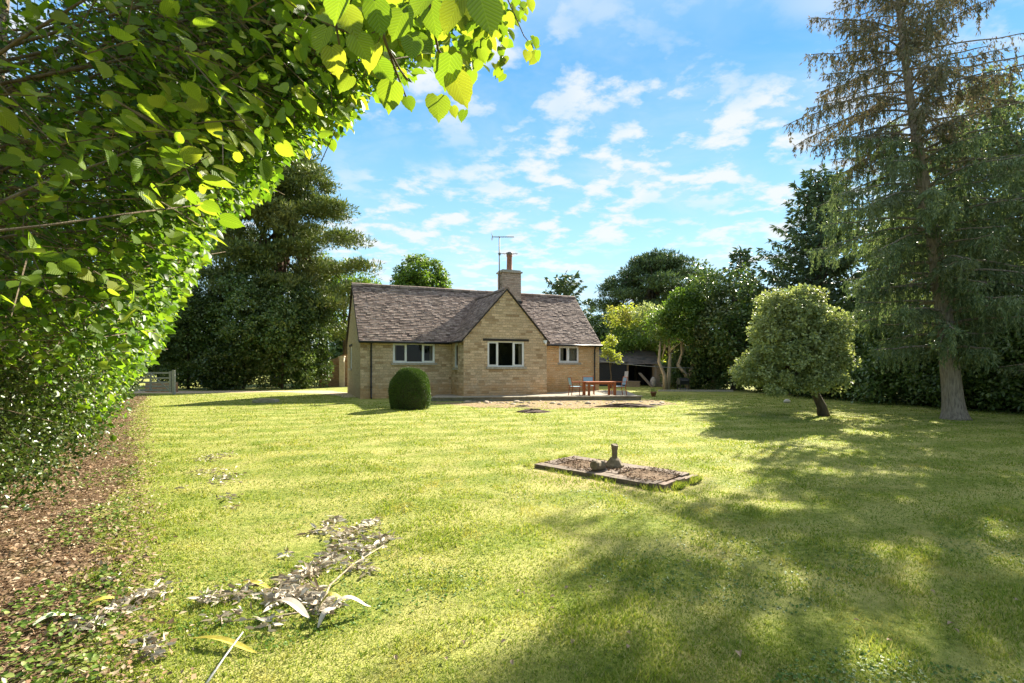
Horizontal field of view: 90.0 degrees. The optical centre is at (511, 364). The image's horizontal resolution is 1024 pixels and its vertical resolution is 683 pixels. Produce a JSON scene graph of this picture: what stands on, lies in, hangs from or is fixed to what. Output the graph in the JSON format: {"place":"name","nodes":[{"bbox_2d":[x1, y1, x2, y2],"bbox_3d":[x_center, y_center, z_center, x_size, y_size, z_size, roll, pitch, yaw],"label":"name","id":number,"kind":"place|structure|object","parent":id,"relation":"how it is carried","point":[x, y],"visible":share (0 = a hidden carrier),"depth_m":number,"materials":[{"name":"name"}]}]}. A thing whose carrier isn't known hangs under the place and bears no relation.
{"place":"outdoors","nodes":[
{"label":"outdoors","id":0,"kind":"place"},
{"bbox_2d":[0,374,1023,682],"bbox_3d":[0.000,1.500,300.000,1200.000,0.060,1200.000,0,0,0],"label":"lawn","id":1,"kind":"structure","parent":0,"point":[647,548],"depth_m":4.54,"materials":[{"name":"green plant"}]},
{"bbox_2d":[0,110,65,384],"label":"backing tree","id":2,"kind":"object","parent":1,"relation":"on","point":[6,233],"visible":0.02,"depth_m":14.08,"materials":[{"name":"green plant"}]},
{"bbox_2d":[0,396,146,682],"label":"leaf bed","id":3,"kind":"object","parent":1,"relation":"on","point":[63,560],"visible":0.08,"depth_m":4.24,"materials":[{"name":"brown plant"}]},
{"bbox_2d":[0,79,30,373],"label":"backing tree","id":4,"kind":"object","parent":3,"relation":"on","point":[4,172],"visible":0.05,"depth_m":9.87,"materials":[{"name":"green plant"}]},
{"bbox_2d":[0,294,107,523],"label":"hedge shrub","id":5,"kind":"object","parent":3,"relation":"on","point":[37,472],"visible":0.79,"depth_m":5.54,"materials":[{"name":"green plant"}]},
{"bbox_2d":[0,356,128,452],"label":"hedge shrub","id":6,"kind":"object","parent":3,"relation":"on","point":[88,420],"visible":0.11,"depth_m":9.51,"materials":[{"name":"green plant"}]},
{"bbox_2d":[0,286,135,481],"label":"hedge shrub","id":7,"kind":"object","parent":3,"relation":"on","point":[72,446],"visible":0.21,"depth_m":7.45,"materials":[{"name":"green plant"}]},
{"bbox_2d":[1,345,137,427],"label":"hedge shrub","id":8,"kind":"object","parent":3,"relation":"on","point":[69,395],"depth_m":12.32,"materials":[{"name":"green plant"}]},
{"bbox_2d":[0,399,144,682],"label":"ground cover","id":9,"kind":"object","parent":3,"relation":"on","point":[15,636],"visible":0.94,"depth_m":2.97,"materials":[{"name":"green plant"}]},
{"bbox_2d":[7,370,145,407],"bbox_3d":[-14.826,0.036,15.971,4.611,3.035,6.631,0,0,0],"label":"hedge shrub","id":10,"kind":"object","parent":3,"relation":"on","point":[137,379],"visible":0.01,"depth_m":18.58,"materials":[{"name":"green plant"}]},
{"bbox_2d":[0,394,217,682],"bbox_3d":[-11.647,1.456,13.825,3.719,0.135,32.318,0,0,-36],"label":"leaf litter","id":11,"kind":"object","parent":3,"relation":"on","point":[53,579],"visible":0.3,"depth_m":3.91,"materials":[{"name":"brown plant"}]},
{"bbox_2d":[33,612,75,624],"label":"strap leaf","id":12,"kind":"object","parent":11,"relation":"on","point":[43,617],"visible":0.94,"depth_m":2.95,"materials":[{"name":"white plant"}]},
{"bbox_2d":[82,596,116,607],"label":"strap leaf","id":13,"kind":"object","parent":11,"relation":"on","point":[103,598],"visible":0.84,"depth_m":3.18,"materials":[{"name":"yellow plant"}]},
{"bbox_2d":[0,0,241,407],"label":"lime tree","id":14,"kind":"object","parent":3,"relation":"on","point":[97,256],"depth_m":15.01,"materials":[{"name":"green plant"}]},
{"bbox_2d":[0,0,274,441],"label":"lime tree","id":15,"kind":"object","parent":3,"relation":"on","point":[111,399],"visible":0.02,"depth_m":7.58,"materials":[{"name":"green plant"}]},
{"bbox_2d":[0,0,540,396],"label":"lime tree","id":16,"kind":"object","parent":3,"relation":"on","point":[265,85],"visible":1,"depth_m":2.80,"materials":[{"name":"green plant"}]},
{"bbox_2d":[126,370,175,394],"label":"field gate","id":17,"kind":"structure","parent":1,"relation":"on","point":[172,381],"depth_m":26.00,"materials":[{"name":"grey wood"}]},
{"bbox_2d":[138,290,202,384],"bbox_3d":[-24.752,-2.761,35.958,6.285,8.708,5.944,0,0,0],"label":"evergreen shrub","id":18,"kind":"object","parent":1,"relation":"on","point":[160,375],"visible":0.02,"depth_m":35.65,"materials":[{"name":"green plant"}]},
{"bbox_2d":[57,571,286,661],"bbox_3d":[-2.078,1.451,3.044,1.610,0.140,0.873,0,0,9],"label":"dead leaf trail","id":19,"kind":"object","parent":1,"relation":"on","point":[150,638],"visible":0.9,"depth_m":3.02,"materials":[{"name":"grey plant"}]},
{"bbox_2d":[149,284,223,389],"bbox_3d":[-19.735,-2.026,31.589,4.771,7.189,4.664,0,0,0],"label":"evergreen shrub","id":20,"kind":"object","parent":1,"relation":"on","point":[169,356],"visible":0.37,"depth_m":30.60,"materials":[{"name":"green plant"}]},
{"bbox_2d":[174,451,246,509],"bbox_3d":[-3.982,1.464,6.839,0.804,0.130,3.714,0,0,-29],"label":"dead leaf scatter","id":21,"kind":"object","parent":1,"relation":"on","point":[221,482],"visible":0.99,"depth_m":6.77,"materials":[{"name":"brown plant"}]},
{"bbox_2d":[186,338,250,389],"bbox_3d":[-17.573,-0.068,30.905,3.519,3.311,3.424,0,0,-27],"label":"evergreen shrub","id":22,"kind":"object","parent":1,"relation":"on","point":[230,370],"visible":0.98,"depth_m":30.22,"materials":[{"name":"green plant"}]},
{"bbox_2d":[205,632,242,682],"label":"dead stem","id":23,"kind":"object","parent":1,"relation":"on","point":[216,668],"visible":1,"depth_m":2.54,"materials":[{"name":"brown wood"}]},
{"bbox_2d":[192,635,256,652],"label":"strap leaf","id":24,"kind":"object","parent":1,"relation":"on","point":[231,641],"visible":1,"depth_m":2.69,"materials":[{"name":"yellow plant"}]},
{"bbox_2d":[188,266,289,388],"bbox_3d":[-16.981,-2.397,32.477,5.663,7.966,6.065,0,0,0],"label":"evergreen shrub","id":25,"kind":"object","parent":1,"relation":"on","point":[232,329],"visible":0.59,"depth_m":31.12,"materials":[{"name":"green plant"}]},
{"bbox_2d":[134,390,354,397],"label":"gravel drive","id":26,"kind":"structure","parent":1,"relation":"on","point":[326,392],"depth_m":27.84,"materials":[{"name":"beige gravel"}]},
{"bbox_2d":[145,382,177,391],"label":"wall","id":27,"kind":"structure","parent":26,"relation":"on","point":[160,387],"depth_m":28.20,"materials":[{"name":"stone"}]},
{"bbox_2d":[252,398,278,402],"bbox_3d":[-9.840,1.435,20.480,0.840,0.170,0.600,0,0,-8],"label":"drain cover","id":28,"kind":"object","parent":1,"relation":"in","point":[267,400],"visible":0.88,"depth_m":20.23,"materials":[{"name":"stone"}]},
{"bbox_2d":[238,281,321,388],"bbox_3d":[-14.495,-1.867,32.318,4.694,6.883,4.890,0,0,0],"label":"evergreen shrub","id":29,"kind":"object","parent":1,"relation":"on","point":[278,322],"visible":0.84,"depth_m":31.48,"materials":[{"name":"green plant"}]},
{"bbox_2d":[194,146,384,386],"bbox_3d":[-15.874,-6.926,35.695,14.339,16.972,10.847,0,0,0],"label":"scots pine","id":30,"kind":"object","parent":1,"relation":"on","point":[267,261],"visible":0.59,"depth_m":33.91,"materials":[{"name":"green plant"}]},
{"bbox_2d":[277,284,335,387],"bbox_3d":[-13.382,-1.870,33.116,3.779,6.846,3.943,0,0,0],"label":"evergreen shrub","id":31,"kind":"object","parent":1,"relation":"on","point":[320,351],"visible":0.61,"depth_m":32.89,"materials":[{"name":"green plant"}]},
{"bbox_2d":[232,512,402,622],"bbox_3d":[-1.419,1.464,4.059,1.010,0.198,2.269,0,0,0],"label":"dead leaf heap","id":32,"kind":"object","parent":1,"relation":"on","point":[314,596],"visible":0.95,"depth_m":3.75,"materials":[{"name":"grey plant"}]},
{"bbox_2d":[240,580,270,587],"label":"strap leaf","id":33,"kind":"object","parent":32,"relation":"on","point":[263,584],"visible":0.98,"depth_m":3.41,"materials":[{"name":"yellow plant"}]},
{"bbox_2d":[225,608,314,621],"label":"dead stem","id":34,"kind":"object","parent":32,"relation":"on","point":[276,616],"visible":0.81,"depth_m":3.01,"materials":[{"name":"beige plant"}]},
{"bbox_2d":[272,597,309,617],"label":"strap leaf","id":35,"kind":"object","parent":32,"relation":"on","point":[296,605],"visible":1,"depth_m":3.01,"materials":[{"name":"grey plant"}]},
{"bbox_2d":[318,592,345,607],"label":"strap leaf","id":36,"kind":"object","parent":32,"relation":"on","point":[333,594],"visible":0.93,"depth_m":3.06,"materials":[{"name":"yellow plant"}]},
{"bbox_2d":[317,545,383,612],"bbox_3d":[-1.118,1.431,3.567,0.077,0.052,1.126,0,0,5],"label":"dead stem","id":37,"kind":"object","parent":32,"relation":"on","point":[326,592],"visible":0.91,"depth_m":3.38,"materials":[{"name":"beige plant"}]},
{"bbox_2d":[331,595,370,606],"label":"strap leaf","id":38,"kind":"object","parent":32,"relation":"on","point":[350,597],"visible":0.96,"depth_m":3.07,"materials":[{"name":"grey plant"}]},
{"bbox_2d":[317,607,335,627],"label":"strap leaf","id":39,"kind":"object","parent":1,"relation":"on","point":[325,611],"visible":1,"depth_m":2.90,"materials":[{"name":"white plant"}]},
{"bbox_2d":[319,354,346,385],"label":"garden wall","id":40,"kind":"structure","parent":1,"relation":"on","point":[334,380],"depth_m":36.00,"materials":[{"name":"stone"}]},
{"bbox_2d":[338,356,345,386],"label":"stone pier","id":41,"kind":"structure","parent":1,"relation":"on","point":[341,371],"depth_m":35.28,"materials":[{"name":"beige stone"}]},
{"bbox_2d":[307,252,381,354],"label":"leafy tree","id":42,"kind":"object","parent":1,"relation":"on","point":[343,315],"visible":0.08,"depth_m":39.13,"materials":[{"name":"green plant"}]},
{"bbox_2d":[147,335,667,373],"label":"woodland","id":43,"kind":"object","parent":1,"relation":"on","point":[336,347],"visible":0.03,"depth_m":72.77,"materials":[{"name":"green plant"}]},
{"bbox_2d":[388,366,431,409],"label":"topiary bush","id":44,"kind":"object","parent":1,"relation":"on","point":[409,388],"visible":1,"depth_m":16.98,"materials":[{"name":"green plant"}]},
{"bbox_2d":[390,253,452,288],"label":"dome tree","id":45,"kind":"object","parent":1,"relation":"on","point":[407,275],"visible":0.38,"depth_m":48.63,"materials":[{"name":"green plant"}]},
{"bbox_2d":[345,233,602,398],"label":"cottage","id":46,"kind":"structure","parent":1,"relation":"on","point":[507,337],"depth_m":24.13,"materials":[{"name":"stone"}]},
{"bbox_2d":[348,344,351,369],"bbox_3d":[-8.182,-0.385,26.072,0.190,1.310,1.390,0,0,-24],"label":"window","id":47,"kind":"structure","parent":46,"relation":"in","point":[350,345],"depth_m":26.11,"materials":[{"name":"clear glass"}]},
{"bbox_2d":[391,343,436,364],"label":"window","id":48,"kind":"structure","parent":46,"relation":"in","point":[403,354],"depth_m":24.84,"materials":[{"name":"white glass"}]},
{"bbox_2d":[452,343,492,369],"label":"window","id":49,"kind":"structure","parent":46,"relation":"in","point":[456,344],"depth_m":23.60,"materials":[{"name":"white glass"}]},
{"bbox_2d":[483,338,528,368],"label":"window","id":50,"kind":"structure","parent":46,"relation":"in","point":[507,353],"depth_m":23.85,"materials":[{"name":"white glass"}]},
{"bbox_2d":[558,346,580,364],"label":"window","id":51,"kind":"structure","parent":46,"relation":"in","point":[568,355],"depth_m":26.97,"materials":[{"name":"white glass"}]},
{"bbox_2d":[517,409,549,412],"bbox_3d":[0.683,1.458,16.330,1.232,0.124,0.663,0,0,0],"label":"soil heap","id":52,"kind":"object","parent":1,"relation":"on","point":[532,411],"visible":0.96,"depth_m":16.19,"materials":[{"name":"brown soil"}]},
{"bbox_2d":[430,400,675,408],"bbox_3d":[1.708,1.493,19.485,9.785,0.038,4.420,0,0,-6],"label":"earth strip","id":53,"kind":"object","parent":1,"relation":"on","point":[495,404],"visible":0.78,"depth_m":19.82,"materials":[{"name":"brown soil"}]},
{"bbox_2d":[594,403,655,407],"bbox_3d":[4.054,1.438,18.279,2.528,0.164,0.492,0,0,0],"label":"soil heap","id":54,"kind":"object","parent":53,"relation":"on","point":[628,405],"visible":0.94,"depth_m":18.17,"materials":[{"name":"brown soil"}]},
{"bbox_2d":[94,418,1023,682],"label":"clover","id":55,"kind":"object","parent":1,"relation":"on","point":[871,667],"visible":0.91,"depth_m":3.45,"materials":[{"name":"green plant"}]},
{"bbox_2d":[542,271,605,349],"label":"sparse conifer","id":56,"kind":"object","parent":1,"relation":"on","point":[558,287],"visible":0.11,"depth_m":45.46,"materials":[{"name":"green plant"}]},
{"bbox_2d":[585,314,628,346],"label":"leafy tree","id":57,"kind":"object","parent":1,"relation":"on","point":[601,329],"visible":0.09,"depth_m":48.79,"materials":[{"name":"green plant"}]},
{"bbox_2d":[599,334,622,387],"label":"leafy tree","id":58,"kind":"object","parent":1,"relation":"on","point":[607,350],"visible":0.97,"depth_m":32.87,"materials":[{"name":"green plant"}]},
{"bbox_2d":[534,456,694,490],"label":"stone-edged flower bed","id":59,"kind":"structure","parent":1,"relation":"on","point":[663,478],"depth_m":6.83,"materials":[{"name":"soil"}]},
{"bbox_2d":[590,460,605,470],"bbox_3d":[1.163,1.364,6.945,0.145,0.140,0.250,0,-8,38],"label":"fallen stone","id":60,"kind":"object","parent":59,"relation":"on","point":[597,465],"visible":0.98,"depth_m":6.87,"materials":[{"name":"beige stone"}]},
{"bbox_2d":[606,443,623,467],"bbox_3d":[1.440,1.266,7.189,0.258,0.318,0.258,0,0,-15],"label":"broken pedestal","id":61,"kind":"object","parent":59,"relation":"on","point":[614,460],"visible":0.97,"depth_m":7.14,"materials":[{"name":"stone"}]},
{"bbox_2d":[599,350,657,385],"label":"black shed","id":62,"kind":"structure","parent":1,"relation":"on","point":[645,357],"depth_m":36.51,"materials":[{"name":"wood"}]},
{"bbox_2d":[600,325,666,380],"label":"leafy tree","id":63,"kind":"object","parent":1,"relation":"on","point":[623,344],"visible":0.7,"depth_m":37.59,"materials":[{"name":"green plant"}]},
{"bbox_2d":[600,302,666,362],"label":"leafy tree","id":64,"kind":"object","parent":1,"relation":"on","point":[626,318],"visible":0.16,"depth_m":40.71,"materials":[{"name":"green plant"}]},
{"bbox_2d":[626,381,640,386],"bbox_3d":[8.350,1.305,35.300,0.860,0.390,0.660,0,0,0],"label":"wooden crate","id":65,"kind":"object","parent":1,"relation":"on","point":[633,384],"visible":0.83,"depth_m":35.00,"materials":[{"name":"brown wood"}]},
{"bbox_2d":[638,373,652,386],"bbox_3d":[9.125,1.025,34.850,0.041,1.310,0.500,-49,-25,24],"label":"leaning board","id":66,"kind":"object","parent":1,"relation":"on","point":[645,379],"visible":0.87,"depth_m":34.81,"materials":[{"name":"grey wood"}]},
{"bbox_2d":[581,247,718,365],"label":"cedar","id":67,"kind":"object","parent":1,"relation":"on","point":[653,277],"visible":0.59,"depth_m":57.47,"materials":[{"name":"green plant"}]},
{"bbox_2d":[650,377,655,386],"bbox_3d":[9.618,1.160,34.900,0.426,0.680,0.418,0,0,0],"label":"garden sack","id":68,"kind":"object","parent":1,"relation":"on","point":[653,381],"visible":0.86,"depth_m":34.76,"materials":[{"name":"grey fabric"}]},
{"bbox_2d":[650,388,656,396],"bbox_3d":[6.738,1.294,24.389,0.329,0.412,0.318,0,0,0],"label":"flower pot","id":69,"kind":"object","parent":1,"relation":"on","point":[652,392],"visible":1,"depth_m":24.30,"materials":[{"name":"ceramic"}]},
{"bbox_2d":[630,300,696,356],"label":"leafy tree","id":70,"kind":"object","parent":1,"relation":"on","point":[649,305],"visible":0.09,"depth_m":38.21,"materials":[{"name":"green plant"}]},
{"bbox_2d":[652,366,694,386],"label":"wooden store","id":71,"kind":"structure","parent":1,"relation":"on","point":[656,370],"depth_m":35.19,"materials":[{"name":"black paint"}]},
{"bbox_2d":[639,285,718,389],"bbox_3d":[10.264,-1.660,31.282,4.894,6.453,3.182,0,0,0],"label":"leafy tree","id":72,"kind":"object","parent":1,"relation":"on","point":[669,323],"visible":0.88,"depth_m":30.80,"materials":[{"name":"green plant"}]},
{"bbox_2d":[659,324,730,389],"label":"hedge tree","id":73,"kind":"object","parent":1,"relation":"on","point":[701,377],"visible":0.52,"depth_m":31.18,"materials":[{"name":"green plant"}]},
{"bbox_2d":[658,390,732,391],"bbox_3d":[10.365,1.460,28.931,4.130,0.120,0.150,0,0,4],"label":"stone edging","id":74,"kind":"object","parent":1,"relation":"on","point":[696,390],"visible":0.89,"depth_m":28.85,"materials":[{"name":"grey stone"}]},
{"bbox_2d":[682,258,769,390],"bbox_3d":[13.160,-2.443,30.454,6.218,8.068,5.915,0,0,0],"label":"mixed tree","id":75,"kind":"object","parent":1,"relation":"on","point":[734,315],"visible":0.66,"depth_m":29.81,"materials":[{"name":"green plant"}]},
{"bbox_2d":[603,361,677,367],"bbox_3d":[8.175,-0.019,29.349,7.787,0.430,0.030,0,0,-28],"label":"washing line","id":76,"kind":"object","parent":75,"relation":"attached to","point":[641,365],"visible":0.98,"depth_m":29.00,"materials":[{"name":"white plastic"}]},
{"bbox_2d":[719,246,764,387],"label":"dark conifer","id":77,"kind":"object","parent":1,"relation":"on","point":[740,254],"visible":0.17,"depth_m":32.76,"materials":[{"name":"green plant"}]},
{"bbox_2d":[746,305,833,393],"bbox_3d":[15.299,-0.906,27.501,5.370,5.030,5.964,0,0,0],"label":"hedge tree","id":78,"kind":"object","parent":1,"relation":"on","point":[754,386],"depth_m":27.85,"materials":[{"name":"green plant"}]},
{"bbox_2d":[728,283,862,416],"bbox_3d":[8.207,-0.421,15.062,3.504,4.017,2.956,0,0,0],"label":"round topped tree","id":79,"kind":"object","parent":1,"relation":"on","point":[800,332],"visible":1,"depth_m":14.36,"materials":[{"name":"green plant"}]},
{"bbox_2d":[734,163,898,353],"bbox_3d":[17.458,-4.951,29.365,10.377,13.022,10.207,0,0,0],"label":"dark conifer","id":80,"kind":"object","parent":1,"relation":"on","point":[800,271],"visible":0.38,"depth_m":28.92,"materials":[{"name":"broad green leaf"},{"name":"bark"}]},
{"bbox_2d":[785,296,903,399],"bbox_3d":[15.336,-0.837,23.546,5.457,4.905,5.513,0,0,43],"label":"hedge tree","id":81,"kind":"object","parent":1,"relation":"on","point":[835,305],"visible":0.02,"depth_m":22.92,"materials":[{"name":"green plant"}]},
{"bbox_2d":[782,0,1023,420],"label":"tall spruce","id":82,"kind":"object","parent":1,"relation":"on","point":[936,211],"visible":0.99,"depth_m":13.97,"materials":[{"name":"green plant"}]},
{"bbox_2d":[837,302,977,405],"bbox_3d":[15.582,-0.470,20.045,5.212,4.168,5.474,0,0,43],"label":"hedge tree","id":83,"kind":"object","parent":1,"relation":"on","point":[870,377],"visible":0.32,"depth_m":19.60,"materials":[{"name":"green plant"}]},
{"bbox_2d":[848,186,1023,333],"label":"leafy tree","id":84,"kind":"object","parent":1,"relation":"on","point":[864,257],"visible":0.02,"depth_m":23.88,"materials":[{"name":"green plant"}]},
{"bbox_2d":[890,306,1023,413],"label":"hedge tree","id":85,"kind":"object","parent":1,"relation":"on","point":[931,390],"visible":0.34,"depth_m":16.94,"materials":[{"name":"green plant"}]},
{"bbox_2d":[922,63,1023,303],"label":"leafy tree","id":86,"kind":"object","parent":1,"relation":"on","point":[1018,241],"visible":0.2,"depth_m":17.65,"materials":[{"name":"green plant"}]},
{"bbox_2d":[964,291,1023,411],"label":"hedge tree","id":87,"kind":"object","parent":1,"relation":"on","point":[1010,347],"visible":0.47,"depth_m":15.86,"materials":[{"name":"green plant"}]},
{"bbox_2d":[992,308,1023,389],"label":"drooping conifer","id":88,"kind":"object","parent":1,"relation":"on","point":[1008,369],"visible":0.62,"depth_m":15.17,"materials":[{"name":"green plant"}]},
{"bbox_2d":[5,0,1023,344],"label":"sky","id":89,"kind":"structure","parent":0,"point":[638,127],"materials":[{"name":"blue"}]},
{"bbox_2d":[431,390,642,400],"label":"terrace","id":90,"kind":"structure","parent":0,"point":[601,395],"depth_m":21.75,"materials":[{"name":"grey stone"}]},
{"bbox_2d":[567,377,582,395],"bbox_3d":[2.825,0.953,22.894,0.592,0.840,0.539,0,0,-10],"label":"garden chair","id":91,"kind":"object","parent":90,"relation":"on","point":[570,381],"visible":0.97,"depth_m":22.74,"materials":[{"name":"grey wood"}]},
{"bbox_2d":[582,376,594,394],"bbox_3d":[3.552,0.953,23.785,0.539,0.840,0.592,0,0,4],"label":"garden chair","id":92,"kind":"object","parent":90,"relation":"on","point":[587,378],"visible":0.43,"depth_m":24.03,"materials":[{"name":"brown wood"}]},
{"bbox_2d":[582,381,615,395],"bbox_3d":[3.900,1.056,22.898,1.320,0.628,0.837,0,0,-8],"label":"garden table","id":93,"kind":"object","parent":90,"relation":"on","point":[598,382],"visible":0.9,"depth_m":22.61,"materials":[{"name":"brown wood"}]},
{"bbox_2d":[611,377,627,394],"bbox_3d":[4.885,0.953,23.256,0.592,0.840,0.539,0,0,-10],"label":"garden chair","id":94,"kind":"object","parent":90,"relation":"on","point":[624,381],"visible":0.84,"depth_m":23.26,"materials":[{"name":"grey wood"}]},
{"bbox_2d":[677,378,688,389],"bbox_3d":[9.854,1.109,29.475,0.580,0.742,0.452,0,0,-10],"label":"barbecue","id":95,"kind":"object","parent":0,"point":[682,381],"visible":0.86,"depth_m":29.33,"materials":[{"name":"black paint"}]}
]}

